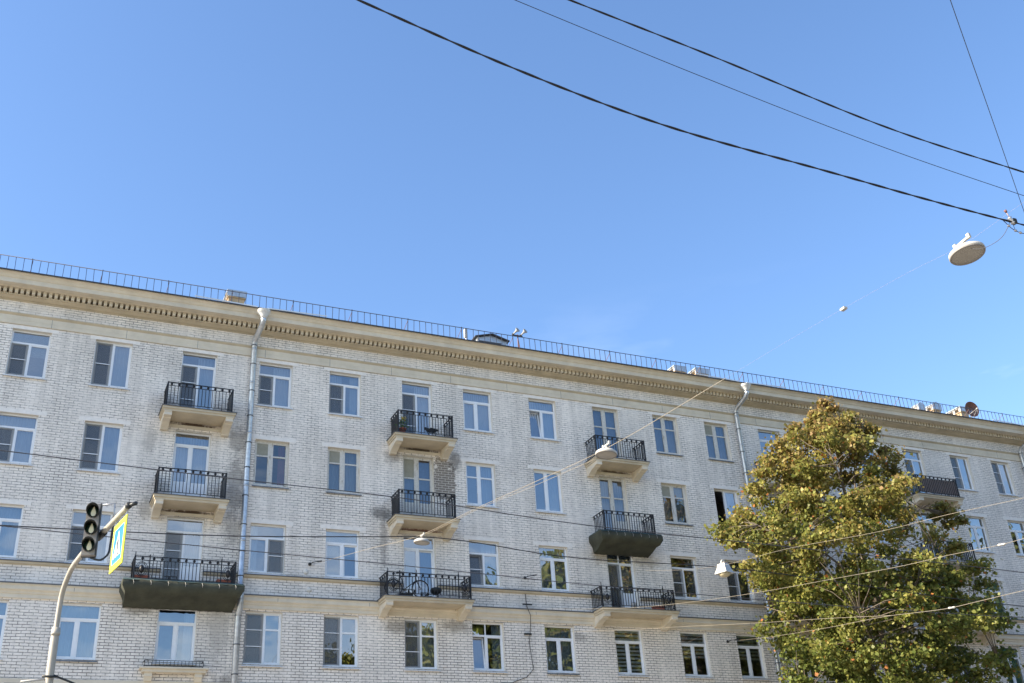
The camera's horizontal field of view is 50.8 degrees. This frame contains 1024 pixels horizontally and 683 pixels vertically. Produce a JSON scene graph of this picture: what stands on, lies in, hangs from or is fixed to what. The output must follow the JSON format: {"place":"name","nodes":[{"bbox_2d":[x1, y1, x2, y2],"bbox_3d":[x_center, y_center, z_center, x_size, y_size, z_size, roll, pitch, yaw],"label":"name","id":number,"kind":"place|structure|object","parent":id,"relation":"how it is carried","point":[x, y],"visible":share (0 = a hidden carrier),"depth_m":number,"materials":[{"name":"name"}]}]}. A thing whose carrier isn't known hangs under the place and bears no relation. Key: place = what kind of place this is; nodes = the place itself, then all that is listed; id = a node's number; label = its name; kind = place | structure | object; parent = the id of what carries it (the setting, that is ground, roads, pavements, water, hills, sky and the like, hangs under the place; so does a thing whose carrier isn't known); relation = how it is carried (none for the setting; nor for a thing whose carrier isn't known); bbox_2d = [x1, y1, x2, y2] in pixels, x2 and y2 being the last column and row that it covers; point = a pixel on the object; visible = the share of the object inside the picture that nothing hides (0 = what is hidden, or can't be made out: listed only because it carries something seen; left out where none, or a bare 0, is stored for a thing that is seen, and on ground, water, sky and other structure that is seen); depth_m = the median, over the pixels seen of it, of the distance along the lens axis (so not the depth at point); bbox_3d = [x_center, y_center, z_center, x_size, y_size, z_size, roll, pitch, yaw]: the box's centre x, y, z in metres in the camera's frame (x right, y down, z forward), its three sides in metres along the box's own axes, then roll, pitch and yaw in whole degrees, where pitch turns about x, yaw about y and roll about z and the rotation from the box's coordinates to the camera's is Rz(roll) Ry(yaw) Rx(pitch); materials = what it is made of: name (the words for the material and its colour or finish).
{"place":"outdoors","nodes":[
{"label":"outdoors","id":0,"kind":"place"},
{"bbox_2d":[425,427,437,435],"bbox_3d":[-3.249,3.736,43.683,0.400,0.631,0.428,20,-36,-37],"label":"folding chair","id":1,"kind":"object","parent":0,"point":[429,430],"visible":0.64,"depth_m":43.71,"materials":[{"name":"plastic"}]},
{"bbox_2d":[430,587,441,596],"bbox_3d":[-2.866,9.524,40.639,0.460,0.503,0.460,9,-30,-23],"label":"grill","id":2,"kind":"object","parent":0,"point":[436,591],"visible":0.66,"depth_m":40.54,"materials":[{"name":"metal"}]},
{"bbox_2d":[0,450,1023,572],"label":"street wire","id":3,"kind":"object","parent":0,"point":[481,509],"visible":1,"depth_m":27.15,"materials":[{"name":"grey metal"}]},
{"bbox_2d":[0,525,1023,617],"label":"street wire","id":4,"kind":"object","parent":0,"point":[495,575],"visible":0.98,"depth_m":29.67,"materials":[{"name":"grey metal"}]},
{"bbox_2d":[0,0,1023,424],"label":"sky","id":5,"kind":"structure","parent":0,"point":[345,154],"materials":[{"name":"blue"}]},
{"bbox_2d":[2,525,1023,606],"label":"street wire","id":6,"kind":"object","parent":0,"point":[493,545],"visible":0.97,"depth_m":31.16,"materials":[{"name":"grey metal"}]},
{"bbox_2d":[515,0,1023,195],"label":"overhead cable","id":7,"kind":"object","parent":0,"point":[761,100],"visible":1,"depth_m":12.56,"materials":[{"name":"grey metal"}]},
{"bbox_2d":[568,0,1023,172],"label":"overhead cable","id":8,"kind":"object","parent":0,"point":[710,55],"visible":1,"depth_m":13.25,"materials":[{"name":"black rubber"}]},
{"bbox_2d":[702,395,1023,682],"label":"maple tree","id":9,"kind":"object","parent":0,"point":[793,506],"visible":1,"depth_m":40.71,"materials":[{"name":"green plant"}]},
{"bbox_2d":[972,210,1023,248],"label":"cable clamp","id":10,"kind":"object","parent":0,"point":[1014,221],"visible":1,"depth_m":14.47,"materials":[{"name":"metal"}]},
{"bbox_2d":[357,0,1023,225],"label":"overhead cable","id":11,"kind":"object","parent":10,"relation":"attached to","point":[590,98],"visible":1,"depth_m":12.42,"materials":[{"name":"black rubber"}]},
{"bbox_2d":[950,0,1023,210],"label":"overhead cable","id":12,"kind":"object","parent":10,"relation":"attached to","point":[985,100],"visible":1,"depth_m":12.83,"materials":[{"name":"grey metal"}]},
{"label":"ground","id":13,"kind":"structure","parent":0,"visible":0},
{"bbox_2d":[0,254,1023,682],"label":"apartment building","id":14,"kind":"structure","parent":13,"relation":"on","point":[230,384],"depth_m":42.30,"materials":[{"name":"beige brick"}]},
{"bbox_2d":[0,601,8,659],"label":"window","id":15,"kind":"structure","parent":14,"relation":"in","point":[3,607],"depth_m":34.90,"materials":[{"name":"white glass"}]},
{"bbox_2d":[0,499,31,559],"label":"window","id":16,"kind":"structure","parent":14,"relation":"in","point":[9,536],"depth_m":36.29,"materials":[{"name":"white glass"}]},
{"bbox_2d":[0,407,46,465],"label":"window","id":17,"kind":"structure","parent":14,"relation":"in","point":[16,434],"depth_m":37.70,"materials":[{"name":"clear glass"}]},
{"bbox_2d":[3,323,58,379],"bbox_3d":[-17.480,0.430,38.999,1.752,2.080,0.350,9,-30,-23],"label":"window","id":18,"kind":"structure","parent":14,"relation":"in","point":[19,352],"depth_m":39.05,"materials":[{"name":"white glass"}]},
{"bbox_2d":[56,604,101,661],"bbox_3d":[-14.350,9.630,35.550,1.410,1.915,0.475,9,-30,-23],"label":"window","id":19,"kind":"structure","parent":14,"relation":"in","point":[79,626],"depth_m":35.70,"materials":[{"name":"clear glass"}]},
{"bbox_2d":[66,504,120,564],"bbox_3d":[-14.534,6.710,37.082,1.781,2.060,0.475,9,-30,-23],"label":"window","id":20,"kind":"structure","parent":14,"relation":"in","point":[75,540],"depth_m":37.07,"materials":[{"name":"white glass"}]},
{"bbox_2d":[77,416,130,473],"bbox_3d":[-14.723,3.778,38.618,1.767,2.070,0.475,9,-30,-23],"label":"window","id":21,"kind":"structure","parent":14,"relation":"in","point":[100,443],"depth_m":38.70,"materials":[{"name":"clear glass"}]},
{"bbox_2d":[89,335,139,389],"bbox_3d":[-14.896,0.867,40.151,1.764,2.080,0.475,9,-30,-23],"label":"window","id":22,"kind":"structure","parent":14,"relation":"in","point":[111,364],"depth_m":40.23,"materials":[{"name":"white glass"}]},
{"bbox_2d":[134,575,149,578],"bbox_3d":[-12.495,7.990,36.272,0.530,0.202,0.230,9,-30,-23],"label":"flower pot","id":23,"kind":"object","parent":14,"relation":"on","point":[145,576],"visible":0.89,"depth_m":36.24,"materials":[{"name":"ceramic"}]},
{"bbox_2d":[152,609,196,664],"bbox_3d":[-11.486,10.077,36.758,1.410,1.915,0.470,9,-30,-23],"label":"window","id":24,"kind":"structure","parent":14,"relation":"in","point":[189,624],"depth_m":36.89,"materials":[{"name":"white glass"}]},
{"bbox_2d":[119,577,244,612],"bbox_3d":[-11.261,8.648,36.743,4.020,0.777,1.145,9,-30,-23],"label":"tarpaulin","id":25,"kind":"object","parent":14,"relation":"attached to","point":[141,593],"visible":1,"depth_m":36.53,"materials":[{"name":"green fabric"}]},
{"bbox_2d":[161,518,203,580],"bbox_3d":[-11.695,7.563,38.186,1.310,2.580,0.265,9,-30,-23],"label":"balcony door","id":26,"kind":"structure","parent":14,"relation":"in","point":[170,550],"depth_m":38.23,"materials":[{"name":"clear glass"}]},
{"bbox_2d":[170,432,210,496],"bbox_3d":[-11.882,4.727,39.679,1.310,2.800,0.251,9,-30,-23],"label":"balcony door","id":27,"kind":"structure","parent":14,"relation":"in","point":[192,453],"depth_m":39.86,"materials":[{"name":"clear glass"}]},
{"bbox_2d":[178,347,223,409],"bbox_3d":[-12.032,1.678,41.206,1.743,2.865,0.401,9,-30,-23],"label":"balcony door","id":28,"kind":"structure","parent":14,"relation":"in","point":[204,373],"depth_m":41.36,"materials":[{"name":"clear glass"}]},
{"bbox_2d":[241,612,281,666],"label":"window","id":29,"kind":"structure","parent":14,"relation":"in","point":[255,622],"depth_m":37.85,"materials":[{"name":"white glass"}]},
{"bbox_2d":[247,518,292,575],"bbox_3d":[-8.961,7.582,39.434,1.771,2.060,0.470,9,-30,-23],"label":"window","id":30,"kind":"structure","parent":14,"relation":"in","point":[273,563],"depth_m":39.47,"materials":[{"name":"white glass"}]},
{"bbox_2d":[252,435,295,488],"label":"window","id":31,"kind":"structure","parent":14,"relation":"in","point":[262,448],"depth_m":41.11,"materials":[{"name":"white paint"}]},
{"bbox_2d":[256,358,298,408],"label":"window","id":32,"kind":"structure","parent":14,"relation":"in","point":[274,390],"depth_m":42.57,"materials":[{"name":"white glass"}]},
{"bbox_2d":[322,616,359,668],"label":"window","id":33,"kind":"structure","parent":14,"relation":"in","point":[332,637],"depth_m":38.92,"materials":[{"name":"white glass"}]},
{"bbox_2d":[320,524,365,579],"bbox_3d":[-6.385,7.956,40.464,1.772,2.060,0.350,9,-30,-23],"label":"window","id":34,"kind":"structure","parent":14,"relation":"in","point":[352,543],"depth_m":40.68,"materials":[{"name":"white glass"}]},
{"bbox_2d":[322,442,365,495],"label":"window","id":35,"kind":"structure","parent":14,"relation":"in","point":[343,465],"depth_m":42.17,"materials":[{"name":"glass"}]},
{"bbox_2d":[324,367,365,417],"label":"window","id":36,"kind":"structure","parent":14,"relation":"in","point":[336,388],"depth_m":43.66,"materials":[{"name":"white glass"}]},
{"bbox_2d":[395,416,407,431],"bbox_3d":[-4.364,3.357,43.022,0.495,0.782,0.505,-10,-28,12],"label":"flower pot","id":37,"kind":"object","parent":14,"relation":"on","point":[403,423],"visible":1,"depth_m":42.96,"materials":[{"name":"ceramic"}]},
{"bbox_2d":[388,570,428,595],"bbox_3d":[-3.917,9.055,40.169,1.714,0.994,0.569,7,-29,-19],"label":"bicycle","id":38,"kind":"object","parent":14,"relation":"on","point":[403,589],"visible":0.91,"depth_m":40.16,"materials":[{"name":"metal"}]},
{"bbox_2d":[396,377,436,434],"bbox_3d":[-3.984,2.940,44.605,1.800,2.865,0.401,9,-30,-23],"label":"balcony door","id":39,"kind":"structure","parent":14,"relation":"in","point":[420,401],"depth_m":44.82,"materials":[{"name":"white glass"}]},
{"bbox_2d":[403,456,432,515],"bbox_3d":[-3.831,6.001,43.101,1.310,2.800,0.296,9,-30,-23],"label":"balcony door","id":40,"kind":"structure","parent":14,"relation":"in","point":[417,475],"depth_m":43.25,"materials":[{"name":"white paint"}]},
{"bbox_2d":[404,537,434,596],"bbox_3d":[-3.613,8.802,41.546,1.310,2.580,0.126,9,-30,-23],"label":"balcony door","id":41,"kind":"structure","parent":14,"relation":"in","point":[417,558],"depth_m":41.74,"materials":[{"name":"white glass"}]},
{"bbox_2d":[404,619,440,670],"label":"window","id":42,"kind":"structure","parent":14,"relation":"in","point":[420,635],"depth_m":40.26,"materials":[{"name":"white glass"}]},
{"bbox_2d":[457,385,495,433],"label":"window","id":43,"kind":"structure","parent":14,"relation":"in","point":[477,412],"depth_m":45.96,"materials":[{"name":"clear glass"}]},
{"bbox_2d":[461,458,499,507],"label":"window","id":44,"kind":"structure","parent":14,"relation":"in","point":[485,489],"depth_m":44.48,"materials":[{"name":"white glass"}]},
{"bbox_2d":[464,536,503,588],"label":"window","id":45,"kind":"structure","parent":14,"relation":"in","point":[484,562],"depth_m":42.82,"materials":[{"name":"clear glass"}]},
{"bbox_2d":[472,622,507,672],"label":"window","id":46,"kind":"structure","parent":14,"relation":"in","point":[497,642],"depth_m":41.39,"materials":[{"name":"clear glass"}]},
{"bbox_2d":[512,328,526,346],"bbox_3d":[0.366,-0.037,47.624,0.663,1.153,0.392,9,-30,-23],"label":"loudspeaker mast","id":47,"kind":"object","parent":14,"relation":"on","point":[518,330],"visible":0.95,"depth_m":47.75,"materials":[{"name":"plastic"}]},
{"bbox_2d":[512,594,533,682],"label":"wall cable","id":48,"kind":"object","parent":14,"relation":"attached to","point":[526,604],"depth_m":41.95,"materials":[{"name":"plastic"}]},
{"bbox_2d":[523,394,559,440],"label":"window","id":49,"kind":"structure","parent":14,"relation":"in","point":[541,415],"depth_m":47.16,"materials":[{"name":"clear glass"}]},
{"bbox_2d":[528,465,565,513],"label":"window","id":50,"kind":"structure","parent":14,"relation":"in","point":[552,487],"depth_m":45.68,"materials":[{"name":"clear glass"}]},
{"bbox_2d":[533,541,572,592],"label":"window","id":51,"kind":"structure","parent":14,"relation":"in","point":[552,568],"depth_m":44.08,"materials":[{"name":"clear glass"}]},
{"bbox_2d":[544,626,579,674],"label":"window","id":52,"kind":"structure","parent":14,"relation":"in","point":[560,655],"depth_m":42.55,"materials":[{"name":"clear glass"}]},
{"bbox_2d":[587,403,621,457],"bbox_3d":[4.152,4.227,48.064,1.775,2.865,0.446,9,-30,-23],"label":"balcony door","id":53,"kind":"structure","parent":14,"relation":"in","point":[603,422],"depth_m":48.44,"materials":[{"name":"white paint"}]},
{"bbox_2d":[599,477,628,530],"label":"balcony door","id":54,"kind":"structure","parent":14,"relation":"in","point":[611,492],"depth_m":46.79,"materials":[{"name":"white paint"}]},
{"bbox_2d":[607,555,637,607],"bbox_3d":[4.515,10.104,45.034,1.310,2.580,0.265,9,-30,-23],"label":"balcony door","id":55,"kind":"structure","parent":14,"relation":"in","point":[620,573],"depth_m":45.11,"materials":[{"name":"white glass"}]},
{"bbox_2d":[589,529,662,557],"bbox_3d":[4.794,8.444,45.041,2.970,0.760,1.146,9,-30,-23],"label":"tarpaulin","id":56,"kind":"object","parent":14,"relation":"attached to","point":[619,543],"visible":1,"depth_m":44.82,"materials":[{"name":"green fabric"}]},
{"bbox_2d":[614,629,648,676],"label":"window","id":57,"kind":"structure","parent":14,"relation":"in","point":[627,642],"depth_m":43.69,"materials":[{"name":"clear glass"}]},
{"bbox_2d":[648,411,683,455],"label":"window","id":58,"kind":"structure","parent":14,"relation":"in","point":[663,431],"depth_m":49.61,"materials":[{"name":"blue glass"}]},
{"bbox_2d":[656,479,692,525],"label":"window","id":59,"kind":"structure","parent":14,"relation":"in","point":[674,498],"depth_m":48.03,"materials":[{"name":"white paint"}]},
{"bbox_2d":[665,552,699,599],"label":"window","id":60,"kind":"structure","parent":14,"relation":"in","point":[678,573],"depth_m":46.42,"materials":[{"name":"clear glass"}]},
{"bbox_2d":[680,632,714,678],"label":"window","id":61,"kind":"structure","parent":14,"relation":"in","point":[684,643],"depth_m":44.99,"materials":[{"name":"clear glass"}]},
{"bbox_2d":[699,418,733,461],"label":"window","id":62,"kind":"structure","parent":14,"relation":"in","point":[714,436],"depth_m":50.65,"materials":[{"name":"blue glass"}]},
{"bbox_2d":[710,485,741,523],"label":"window","id":63,"kind":"structure","parent":14,"relation":"in","point":[730,499],"depth_m":49.35,"materials":[{"name":"clear glass"}]},
{"bbox_2d":[719,556,757,603],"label":"window","id":64,"kind":"structure","parent":14,"relation":"in","point":[736,586],"depth_m":47.46,"materials":[{"name":"clear glass"}]},
{"bbox_2d":[736,634,769,679],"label":"window","id":65,"kind":"structure","parent":14,"relation":"in","point":[743,646],"depth_m":46.05,"materials":[{"name":"clear glass"}]},
{"bbox_2d":[753,425,783,474],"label":"balcony door","id":66,"kind":"structure","parent":14,"relation":"in","point":[768,437],"depth_m":52.03,"materials":[{"name":"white glass"}]},
{"bbox_2d":[526,538,1023,608],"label":"span wire","id":67,"kind":"object","parent":14,"relation":"attached to","point":[813,582],"visible":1,"depth_m":22.61,"materials":[{"name":"grey metal"}]},
{"bbox_2d":[769,495,796,546],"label":"balcony door","id":68,"kind":"structure","parent":14,"relation":"in","point":[769,495],"depth_m":50.35,"materials":[{"name":"white glass"}]},
{"bbox_2d":[795,637,826,681],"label":"window","id":69,"kind":"structure","parent":14,"relation":"in","point":[807,674],"depth_m":46.94,"materials":[{"name":"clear glass"}]},
{"bbox_2d":[652,498,1021,570],"bbox_3d":[7.113,5.248,28.734,0.024,7.737,33.461,0,-28,-7],"label":"span wire","id":70,"kind":"object","parent":14,"relation":"attached to","point":[848,537],"visible":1,"depth_m":24.02,"materials":[{"name":"grey metal"}]},
{"bbox_2d":[715,559,733,577],"bbox_3d":[6.528,6.991,33.206,0.440,0.558,0.440,22,-37,-39],"label":"hanging lamp","id":71,"kind":"object","parent":70,"relation":"hanging from","point":[723,570],"visible":1,"depth_m":33.07,"materials":[{"name":"white metal"}]},
{"bbox_2d":[865,442,878,477],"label":"window","id":72,"kind":"structure","parent":14,"relation":"in","point":[874,442],"depth_m":54.52,"materials":[{"name":"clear glass"}]},
{"bbox_2d":[879,510,900,544],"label":"window","id":73,"kind":"structure","parent":14,"relation":"in","point":[879,510],"depth_m":52.15,"materials":[{"name":"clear glass"}]},
{"bbox_2d":[898,445,927,492],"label":"balcony door","id":74,"kind":"structure","parent":14,"relation":"in","point":[913,461],"depth_m":55.36,"materials":[{"name":"white glass"}]},
{"bbox_2d":[905,643,924,671],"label":"window","id":75,"kind":"structure","parent":14,"relation":"in","point":[918,666],"depth_m":49.66,"materials":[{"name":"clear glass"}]},
{"bbox_2d":[918,512,944,559],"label":"balcony door","id":76,"kind":"structure","parent":14,"relation":"in","point":[929,521],"depth_m":53.84,"materials":[{"name":"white glass"}]},
{"bbox_2d":[950,644,972,680],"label":"window","id":77,"kind":"structure","parent":14,"relation":"in","point":[958,648],"depth_m":50.80,"materials":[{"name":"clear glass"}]},
{"bbox_2d":[945,452,978,491],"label":"window","id":78,"kind":"structure","parent":14,"relation":"in","point":[960,475],"depth_m":56.47,"materials":[{"name":"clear glass"}]},
{"bbox_2d":[965,402,978,417],"bbox_3d":[24.732,3.760,57.835,0.629,1.156,0.628,-16,-30,23],"label":"satellite dish","id":79,"kind":"object","parent":14,"relation":"on","point":[972,405],"visible":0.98,"depth_m":58.02,"materials":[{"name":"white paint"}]},
{"bbox_2d":[961,512,992,552],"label":"window","id":80,"kind":"structure","parent":14,"relation":"in","point":[975,531],"depth_m":55.00,"materials":[{"name":"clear glass"}]},
{"bbox_2d":[978,576,1010,618],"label":"window","id":81,"kind":"structure","parent":14,"relation":"in","point":[990,589],"depth_m":53.63,"materials":[{"name":"white glass"}]},
{"bbox_2d":[987,457,1019,496],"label":"window","id":82,"kind":"structure","parent":14,"relation":"in","point":[996,470],"depth_m":57.51,"materials":[{"name":"clear glass"}]},
{"bbox_2d":[1002,647,1023,682],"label":"window","id":83,"kind":"structure","parent":14,"relation":"in","point":[1014,680],"depth_m":51.98,"materials":[{"name":"white glass"}]},
{"bbox_2d":[1003,517,1023,555],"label":"window","id":84,"kind":"structure","parent":14,"relation":"in","point":[1015,529],"depth_m":56.15,"materials":[{"name":"clear glass"}]},
{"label":"wall hook","id":85,"kind":"object","parent":14,"relation":"attached to","visible":0},
{"bbox_2d":[315,202,1023,563],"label":"span wire","id":86,"kind":"object","parent":85,"relation":"hanging from","point":[613,444],"visible":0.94,"depth_m":22.69,"materials":[{"name":"grey metal"}]},
{"bbox_2d":[414,532,429,544],"bbox_3d":[-2.582,5.656,30.939,0.470,0.282,0.470,13,-29,-20],"label":"hanging lamp","id":87,"kind":"object","parent":86,"relation":"hanging from","point":[421,541],"visible":0.98,"depth_m":30.80,"materials":[{"name":"white metal"}]},
{"bbox_2d":[428,459,594,533],"bbox_3d":[-0.308,3.991,26.856,0.026,1.108,9.016,11,-31,-25],"label":"span wire","id":88,"kind":"object","parent":86,"relation":"attached to","point":[515,493],"visible":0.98,"depth_m":26.01,"materials":[{"name":"grey metal"}]},
{"bbox_2d":[595,440,616,459],"bbox_3d":[1.995,2.281,22.793,0.464,0.282,0.464,14,-32,-20],"label":"hanging lamp","id":89,"kind":"object","parent":86,"relation":"hanging from","point":[604,452],"visible":1,"depth_m":22.69,"materials":[{"name":"white metal"}]},
{"bbox_2d":[840,306,847,311],"bbox_3d":[5.259,-0.516,17.081,0.070,0.036,0.100,9,-30,-23],"label":"wire insulator","id":90,"kind":"object","parent":86,"relation":"attached to","point":[843,308],"visible":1,"depth_m":17.06,"materials":[{"name":"white ceramic"}]},
{"bbox_2d":[948,233,985,265],"bbox_3d":[6.357,-1.321,15.136,0.504,0.282,0.504,7,-36,-23],"label":"hanging lamp","id":91,"kind":"object","parent":86,"relation":"hanging from","point":[962,252],"visible":0.98,"depth_m":15.05,"materials":[{"name":"white metal"}]},
{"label":"wall hook","id":92,"kind":"object","parent":14,"relation":"attached to","visible":0},
{"bbox_2d":[728,590,1023,641],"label":"span wire","id":93,"kind":"object","parent":92,"relation":"hanging from","point":[899,614],"visible":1,"depth_m":22.39,"materials":[{"name":"black metal"}]},
{"bbox_2d":[572,615,892,631],"bbox_3d":[4.846,8.704,32.936,0.016,4.317,20.375,6,-29,-18],"label":"span wire","id":94,"kind":"object","parent":93,"relation":"attached to","point":[744,623],"visible":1,"depth_m":28.90,"materials":[{"name":"black metal"}]},
{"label":"road","id":95,"kind":"structure","parent":0,"visible":0},
{"bbox_2d":[21,501,137,682],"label":"street pole","id":96,"kind":"object","parent":95,"relation":"on","point":[49,676],"visible":0.81,"depth_m":17.56,"materials":[{"name":"white metal"}]},
{"bbox_2d":[81,502,115,560],"bbox_3d":[-6.323,2.872,16.311,0.338,0.915,0.467,-18,-31,26],"label":"traffic light","id":97,"kind":"object","parent":96,"relation":"attached to","point":[91,537],"visible":0.96,"depth_m":16.24,"materials":[{"name":"plastic"}]},
{"bbox_2d":[109,510,127,573],"bbox_3d":[-5.663,2.872,15.509,0.026,0.804,0.668,14,-32,-30],"label":"crossing sign","id":98,"kind":"object","parent":96,"relation":"hanging from","point":[118,544],"visible":1,"depth_m":15.44,"materials":[{"name":"plastic"}]}
]}

